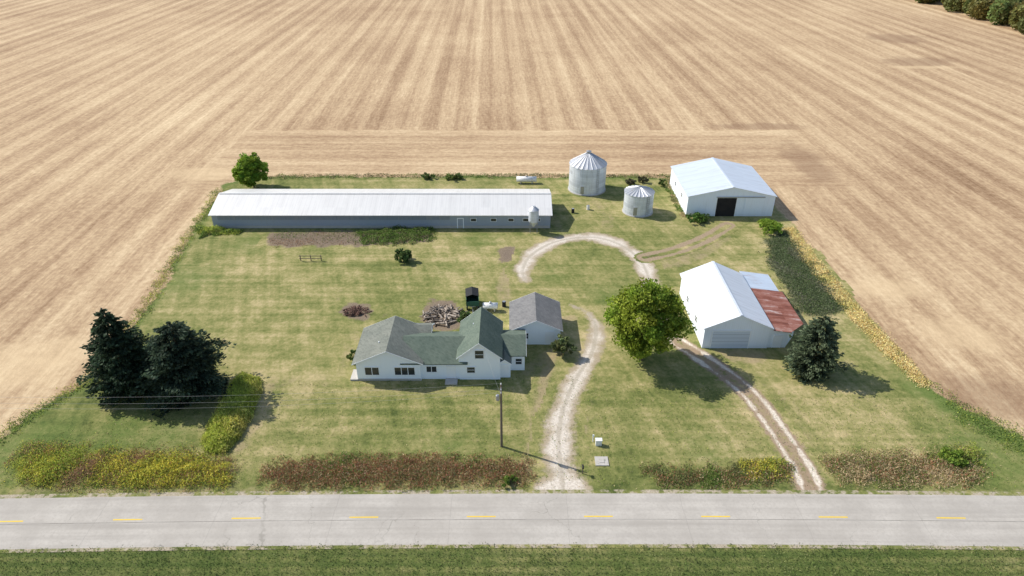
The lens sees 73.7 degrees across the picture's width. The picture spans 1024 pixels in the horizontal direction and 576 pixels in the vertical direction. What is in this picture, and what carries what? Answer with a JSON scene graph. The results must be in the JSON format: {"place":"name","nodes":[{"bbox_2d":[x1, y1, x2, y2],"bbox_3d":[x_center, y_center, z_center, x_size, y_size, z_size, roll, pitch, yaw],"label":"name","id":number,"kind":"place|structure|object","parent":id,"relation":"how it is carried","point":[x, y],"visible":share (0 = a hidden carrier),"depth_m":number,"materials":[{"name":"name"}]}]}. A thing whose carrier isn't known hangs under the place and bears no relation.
{"place":"outdoors","nodes":[
{"label":"outdoors","id":0,"kind":"place"},
{"bbox_2d":[256,228,443,251],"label":"garden soil","id":1,"kind":"structure","parent":0,"point":[264,243],"depth_m":125.56,"materials":[{"name":"brown soil"}]},
{"bbox_2d":[269,229,358,247],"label":"garden weeds","id":2,"kind":"object","parent":1,"relation":"on","point":[311,238],"visible":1,"depth_m":126.47,"materials":[{"name":"brown plant"}]},
{"bbox_2d":[355,224,439,245],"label":"garden weeds","id":3,"kind":"object","parent":1,"relation":"on","point":[391,233],"visible":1,"depth_m":126.91,"materials":[{"name":"green plant"}]},
{"bbox_2d":[323,296,385,328],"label":"ash ground","id":4,"kind":"structure","parent":0,"point":[334,313],"depth_m":104.80,"materials":[{"name":"soil"}]},
{"bbox_2d":[342,305,371,316],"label":"brush pile","id":5,"kind":"object","parent":4,"relation":"on","point":[356,310],"visible":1,"depth_m":104.48,"materials":[{"name":"brown wood"}]},
{"bbox_2d":[208,189,552,227],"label":"long barn","id":6,"kind":"structure","parent":0,"point":[364,208],"depth_m":130.17,"materials":[{"name":"white metal"}]},
{"bbox_2d":[457,218,463,227],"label":"door","id":7,"kind":"structure","parent":6,"relation":"in","point":[460,221],"depth_m":129.74,"materials":[{"name":"white metal"}]},
{"bbox_2d":[408,291,472,330],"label":"grass patch","id":8,"kind":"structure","parent":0,"point":[426,301],"depth_m":106.53,"materials":[{"name":"green plant"}]},
{"bbox_2d":[419,304,466,326],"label":"wood pile","id":9,"kind":"object","parent":8,"relation":"on","point":[442,309],"visible":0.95,"depth_m":103.28,"materials":[{"name":"grey wood"}]},
{"bbox_2d":[457,310,470,322],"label":"shrub","id":10,"kind":"object","parent":8,"relation":"on","point":[463,313],"visible":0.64,"depth_m":101.24,"materials":[{"name":"green plant"}]},
{"bbox_2d":[486,242,521,268],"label":"bare soil","id":11,"kind":"structure","parent":0,"point":[500,256],"depth_m":121.50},
{"bbox_2d":[0,165,1023,494],"bbox_3d":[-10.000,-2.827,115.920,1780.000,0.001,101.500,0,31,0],"label":"lawn","id":12,"kind":"structure","parent":0,"point":[926,263],"depth_m":103.84,"materials":[{"name":"green plant"}]},
{"bbox_2d":[0,450,79,487],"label":"flowering weeds","id":13,"kind":"object","parent":12,"relation":"on","point":[40,466],"visible":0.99,"depth_m":76.11,"materials":[{"name":"yellow plant"}]},
{"bbox_2d":[0,188,222,444],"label":"field edge weeds","id":14,"kind":"object","parent":12,"relation":"on","point":[157,283],"visible":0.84,"depth_m":108.34,"materials":[{"name":"beige plant"}]},
{"bbox_2d":[75,307,158,406],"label":"spruce tree","id":15,"kind":"object","parent":12,"relation":"on","point":[116,357],"visible":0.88,"depth_m":84.14,"materials":[{"name":"green plant"}]},
{"bbox_2d":[2,437,242,492],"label":"roadside weeds","id":16,"kind":"object","parent":12,"relation":"on","point":[69,459],"visible":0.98,"depth_m":76.62,"materials":[{"name":"green plant"}]},
{"bbox_2d":[85,449,236,488],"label":"flowering weeds","id":17,"kind":"object","parent":12,"relation":"on","point":[170,467],"visible":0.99,"depth_m":75.98,"materials":[{"name":"yellow plant"}]},
{"bbox_2d":[128,321,236,419],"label":"spruce tree","id":18,"kind":"object","parent":12,"relation":"on","point":[182,364],"visible":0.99,"depth_m":84.16,"materials":[{"name":"green plant"}]},
{"bbox_2d":[195,225,243,238],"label":"barn side weeds","id":19,"kind":"object","parent":12,"relation":"on","point":[215,230],"visible":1,"depth_m":128.39,"materials":[{"name":"green plant"}]},
{"bbox_2d":[199,370,263,455],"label":"tall grass row","id":20,"kind":"object","parent":12,"relation":"on","point":[228,422],"visible":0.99,"depth_m":83.33,"materials":[{"name":"green plant"}]},
{"bbox_2d":[231,152,268,187],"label":"deciduous tree","id":21,"kind":"object","parent":12,"relation":"on","point":[247,171],"visible":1,"depth_m":144.47,"materials":[{"name":"green plant"}]},
{"bbox_2d":[299,255,321,260],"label":"garden rail","id":22,"kind":"object","parent":12,"relation":"on","point":[300,258],"visible":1,"depth_m":118.79,"materials":[{"name":"brown wood"}]},
{"bbox_2d":[346,349,355,360],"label":"shrub","id":23,"kind":"object","parent":12,"relation":"on","point":[350,357],"visible":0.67,"depth_m":93.05,"materials":[{"name":"green plant"}]},
{"bbox_2d":[256,449,536,491],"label":"roadside weeds","id":24,"kind":"object","parent":12,"relation":"on","point":[408,467],"visible":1,"depth_m":76.09,"materials":[{"name":"brown plant"}]},
{"bbox_2d":[394,248,411,262],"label":"shrub","id":25,"kind":"object","parent":12,"relation":"on","point":[405,255],"visible":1,"depth_m":118.00,"materials":[{"name":"green plant"}]},
{"bbox_2d":[421,172,435,179],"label":"shrub","id":26,"kind":"object","parent":12,"relation":"on","point":[426,175],"visible":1,"depth_m":151.67,"materials":[{"name":"green plant"}]},
{"bbox_2d":[350,307,526,384],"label":"farmhouse","id":27,"kind":"object","parent":12,"relation":"on","point":[395,348],"visible":1,"depth_m":90.30,"materials":[{"name":"white"}]},
{"bbox_2d":[364,367,379,375],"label":"window","id":28,"kind":"structure","parent":27,"relation":"in","point":[369,371],"depth_m":89.73,"materials":[{"name":"white glass"}]},
{"bbox_2d":[393,367,415,375],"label":"window","id":29,"kind":"structure","parent":27,"relation":"in","point":[398,371],"depth_m":89.73,"materials":[{"name":"white glass"}]},
{"bbox_2d":[425,366,437,372],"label":"window","id":30,"kind":"structure","parent":27,"relation":"in","point":[429,369],"depth_m":89.93,"materials":[{"name":"white glass"}]},
{"bbox_2d":[446,366,455,377],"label":"door","id":31,"kind":"structure","parent":27,"relation":"in","point":[451,370],"depth_m":90.08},
{"bbox_2d":[466,366,475,373],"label":"window","id":32,"kind":"structure","parent":27,"relation":"in","point":[469,369],"depth_m":89.84,"materials":[{"name":"white glass"}]},
{"bbox_2d":[474,350,483,358],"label":"window","id":33,"kind":"structure","parent":27,"relation":"in","point":[478,354],"depth_m":88.53,"materials":[{"name":"white glass"}]},
{"bbox_2d":[500,365,508,377],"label":"door","id":34,"kind":"structure","parent":27,"relation":"in","point":[504,369],"depth_m":90.48,"materials":[{"name":"white"}]},
{"bbox_2d":[515,358,522,364],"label":"window","id":35,"kind":"structure","parent":27,"relation":"in","point":[518,361],"depth_m":91.57,"materials":[{"name":"white glass"}]},
{"bbox_2d":[445,173,462,179],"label":"shrub","id":36,"kind":"object","parent":12,"relation":"on","point":[455,176],"visible":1,"depth_m":151.36,"materials":[{"name":"green plant"}]},
{"bbox_2d":[261,172,670,179],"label":"field edge weeds","id":37,"kind":"object","parent":12,"relation":"on","point":[489,177],"visible":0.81,"depth_m":153.31,"materials":[{"name":"green plant"}]},
{"bbox_2d":[465,287,478,309],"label":"farm wagon","id":38,"kind":"object","parent":12,"relation":"on","point":[472,297],"visible":0.98,"depth_m":105.54,"materials":[{"name":"green paint"}]},
{"bbox_2d":[483,301,497,311],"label":"fuel tank","id":39,"kind":"object","parent":12,"relation":"on","point":[490,305],"visible":0.94,"depth_m":104.47,"materials":[{"name":"white metal"}]},
{"bbox_2d":[496,383,502,446],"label":"utility pole","id":40,"kind":"object","parent":12,"relation":"on","point":[498,397],"visible":1,"depth_m":77.37,"materials":[{"name":"brown wood"}]},
{"bbox_2d":[23,389,491,403],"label":"power line","id":41,"kind":"object","parent":40,"relation":"attached to","point":[248,401],"visible":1,"depth_m":75.72,"materials":[{"name":"metal"}]},
{"bbox_2d":[26,392,499,408],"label":"power line","id":42,"kind":"object","parent":40,"relation":"attached to","point":[281,405],"visible":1,"depth_m":76.03,"materials":[{"name":"metal"}]},
{"bbox_2d":[52,383,499,397],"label":"power line","id":43,"kind":"object","parent":40,"relation":"attached to","point":[229,395],"visible":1,"depth_m":75.36,"materials":[{"name":"metal"}]},
{"bbox_2d":[501,474,518,486],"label":"shrub","id":44,"kind":"object","parent":12,"relation":"on","point":[511,478],"visible":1,"depth_m":74.76,"materials":[{"name":"green plant"}]},
{"bbox_2d":[516,175,536,183],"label":"propane tank","id":45,"kind":"object","parent":12,"relation":"on","point":[526,178],"visible":1,"depth_m":149.05,"materials":[{"name":"white metal"}]},
{"bbox_2d":[528,205,538,226],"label":"feed bin","id":46,"kind":"object","parent":12,"relation":"on","point":[533,215],"visible":1,"depth_m":126.54,"materials":[{"name":"grey metal"}]},
{"bbox_2d":[550,333,577,354],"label":"shrub","id":47,"kind":"object","parent":12,"relation":"on","point":[560,343],"visible":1,"depth_m":94.03,"materials":[{"name":"green plant"}]},
{"bbox_2d":[568,150,606,195],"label":"grain bin","id":48,"kind":"object","parent":12,"relation":"on","point":[587,173],"visible":1,"depth_m":142.71,"materials":[{"name":"metal"}]},
{"bbox_2d":[595,438,601,445],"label":"utility box","id":49,"kind":"object","parent":12,"relation":"on","point":[598,441],"visible":1,"depth_m":79.72,"materials":[{"name":"white paint"}]},
{"bbox_2d":[505,229,696,354],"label":"gravel loop","id":50,"kind":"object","parent":12,"relation":"on","point":[526,264],"visible":0.7,"depth_m":121.48,"materials":[{"name":"grey gravel"}]},
{"bbox_2d":[594,456,608,465],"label":"concrete pad","id":51,"kind":"object","parent":12,"relation":"on","point":[602,460],"visible":1,"depth_m":77.72,"materials":[{"name":"grey concrete"}]},
{"bbox_2d":[625,178,636,183],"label":"shrub","id":52,"kind":"object","parent":12,"relation":"on","point":[630,181],"visible":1,"depth_m":148.50,"materials":[{"name":"green plant"}]},
{"bbox_2d":[622,185,654,217],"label":"grain bin","id":53,"kind":"object","parent":12,"relation":"on","point":[638,201],"visible":1,"depth_m":133.97,"materials":[{"name":"metal"}]},
{"bbox_2d":[633,207,636,215],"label":"door","id":54,"kind":"structure","parent":53,"relation":"in","point":[634,208],"depth_m":134.07,"materials":[{"name":"grey metal"}]},
{"bbox_2d":[638,176,648,181],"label":"shrub","id":55,"kind":"object","parent":12,"relation":"on","point":[643,179],"visible":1,"depth_m":149.64,"materials":[{"name":"green plant"}]},
{"bbox_2d":[603,277,696,361],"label":"deciduous tree","id":56,"kind":"object","parent":12,"relation":"on","point":[654,307],"visible":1,"depth_m":88.85,"materials":[{"name":"green plant"}]},
{"bbox_2d":[658,179,665,185],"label":"shrub","id":57,"kind":"object","parent":12,"relation":"on","point":[660,182],"visible":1,"depth_m":148.17,"materials":[{"name":"green plant"}]},
{"bbox_2d":[663,175,686,218],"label":"barn side weeds","id":58,"kind":"object","parent":12,"relation":"on","point":[672,192],"visible":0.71,"depth_m":142.51,"materials":[{"name":"green plant"}]},
{"bbox_2d":[685,212,710,222],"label":"shrub","id":59,"kind":"object","parent":12,"relation":"on","point":[698,217],"visible":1,"depth_m":132.35,"materials":[{"name":"green plant"}]},
{"bbox_2d":[640,456,798,489],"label":"roadside weeds","id":60,"kind":"object","parent":12,"relation":"on","point":[715,476],"visible":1,"depth_m":75.72,"materials":[{"name":"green plant"}]},
{"bbox_2d":[670,157,776,215],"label":"machine shed","id":61,"kind":"structure","parent":12,"relation":"on","point":[712,186],"depth_m":134.85,"materials":[{"name":"white metal"}]},
{"bbox_2d":[714,198,737,215],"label":"door","id":62,"kind":"structure","parent":61,"relation":"in","point":[724,206],"depth_m":134.04,"materials":[{"name":"black metal"}]},
{"bbox_2d":[742,198,765,215],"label":"sliding door","id":63,"kind":"structure","parent":61,"relation":"in","point":[752,206],"depth_m":133.98,"materials":[{"name":"white metal"}]},
{"bbox_2d":[679,261,802,347],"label":"workshop","id":64,"kind":"structure","parent":12,"relation":"on","point":[726,307],"depth_m":98.51,"materials":[{"name":"white metal"}]},
{"bbox_2d":[709,330,751,347],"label":"door","id":65,"kind":"structure","parent":64,"relation":"in","point":[719,338],"depth_m":95.89,"materials":[{"name":"white metal"}]},
{"bbox_2d":[771,335,782,347],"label":"door","id":66,"kind":"structure","parent":64,"relation":"in","point":[777,339],"depth_m":96.33,"materials":[{"name":"white metal"}]},
{"bbox_2d":[738,456,794,481],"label":"flowering weeds","id":67,"kind":"object","parent":12,"relation":"on","point":[762,465],"visible":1,"depth_m":76.80,"materials":[{"name":"yellow plant"}]},
{"bbox_2d":[756,218,783,234],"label":"shrub","id":68,"kind":"object","parent":12,"relation":"on","point":[770,225],"visible":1,"depth_m":127.96,"materials":[{"name":"green plant"}]},
{"bbox_2d":[782,316,848,383],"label":"spruce tree","id":69,"kind":"object","parent":12,"relation":"on","point":[807,359],"visible":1,"depth_m":89.28,"materials":[{"name":"green plant"}]},
{"bbox_2d":[783,226,932,389],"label":"dry grass line","id":70,"kind":"object","parent":12,"relation":"on","point":[875,331],"visible":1,"depth_m":103.36,"materials":[{"name":"yellow plant"}]},
{"bbox_2d":[817,444,992,489],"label":"roadside weeds","id":71,"kind":"object","parent":12,"relation":"on","point":[870,475],"visible":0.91,"depth_m":76.36,"materials":[{"name":"brown plant"}]},
{"bbox_2d":[938,446,968,466],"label":"shrub","id":72,"kind":"object","parent":12,"relation":"on","point":[958,454],"visible":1,"depth_m":77.25,"materials":[{"name":"green plant"}]},
{"bbox_2d":[922,440,994,471],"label":"flowering weeds","id":73,"kind":"object","parent":12,"relation":"on","point":[968,451],"visible":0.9,"depth_m":78.22,"materials":[{"name":"green plant"}]},
{"bbox_2d":[930,380,1023,462],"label":"field edge weeds","id":74,"kind":"object","parent":12,"relation":"on","point":[980,426],"visible":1,"depth_m":83.16,"materials":[{"name":"green plant"}]},
{"bbox_2d":[0,0,1023,164],"bbox_3d":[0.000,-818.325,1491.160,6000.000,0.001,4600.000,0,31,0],"label":"ground","id":75,"kind":"structure","parent":0,"point":[486,82],"depth_m":225.78,"materials":[{"name":"beige soil"}]},
{"bbox_2d":[915,0,1023,33],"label":"woodland","id":76,"kind":"object","parent":75,"relation":"on","point":[1004,12],"visible":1,"depth_m":318.43,"materials":[{"name":"green plant"}]},
{"bbox_2d":[0,493,1023,549],"bbox_3d":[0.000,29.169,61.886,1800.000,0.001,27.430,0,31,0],"label":"road","id":77,"kind":"structure","parent":0,"point":[636,518],"depth_m":70.55,"materials":[{"name":"grey asphalt"}]},
{"bbox_2d":[0,516,965,521],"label":"road marking","id":78,"kind":"object","parent":77,"relation":"on","point":[584,516],"visible":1,"depth_m":70.88,"materials":[{"name":"yellow paint"}]},
{"bbox_2d":[0,519,1023,524],"bbox_3d":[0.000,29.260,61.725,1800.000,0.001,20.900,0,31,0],"label":"road joint","id":79,"kind":"object","parent":77,"relation":"on","point":[524,519],"visible":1,"depth_m":70.55,"materials":[{"name":"yellow paint"}]},
{"bbox_2d":[0,541,1023,575],"bbox_3d":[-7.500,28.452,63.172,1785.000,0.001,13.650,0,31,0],"label":"grass verge","id":80,"kind":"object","parent":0,"point":[254,556],"depth_m":66.24,"materials":[{"name":"green plant"}]},
{"bbox_2d":[0,490,1023,498],"bbox_3d":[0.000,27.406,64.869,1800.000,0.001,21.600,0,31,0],"label":"road shoulder","id":81,"kind":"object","parent":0,"point":[507,492],"visible":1,"depth_m":73.80},
{"bbox_2d":[0,544,1023,552],"bbox_3d":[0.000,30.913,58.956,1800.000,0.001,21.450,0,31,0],"label":"road shoulder","id":82,"kind":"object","parent":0,"point":[521,546],"visible":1,"depth_m":67.69},
{"bbox_2d":[509,292,562,344],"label":"garage","id":83,"kind":"structure","parent":0,"point":[537,317],"depth_m":97.39,"materials":[{"name":"white"}]},
{"bbox_2d":[545,331,553,344],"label":"door","id":84,"kind":"structure","parent":83,"relation":"in","point":[549,335],"depth_m":96.90,"materials":[{"name":"white metal"}]},
{"bbox_2d":[516,299,615,489],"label":"driveway","id":85,"kind":"structure","parent":0,"point":[587,360],"depth_m":84.84,"materials":[{"name":"beige gravel"}]},
{"bbox_2d":[633,220,740,262],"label":"dirt path","id":86,"kind":"structure","parent":0,"point":[716,231],"depth_m":124.48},
{"bbox_2d":[662,332,841,489],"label":"farm track","id":87,"kind":"structure","parent":0,"point":[724,374],"depth_m":84.50,"materials":[{"name":"beige gravel"}]},
{"bbox_2d":[752,227,864,325],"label":"weedy soil","id":88,"kind":"structure","parent":0,"point":[761,249],"depth_m":113.48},
{"bbox_2d":[756,230,848,319],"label":"weeds","id":89,"kind":"object","parent":88,"relation":"on","point":[792,256],"visible":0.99,"depth_m":113.70,"materials":[{"name":"green plant"}]}
]}

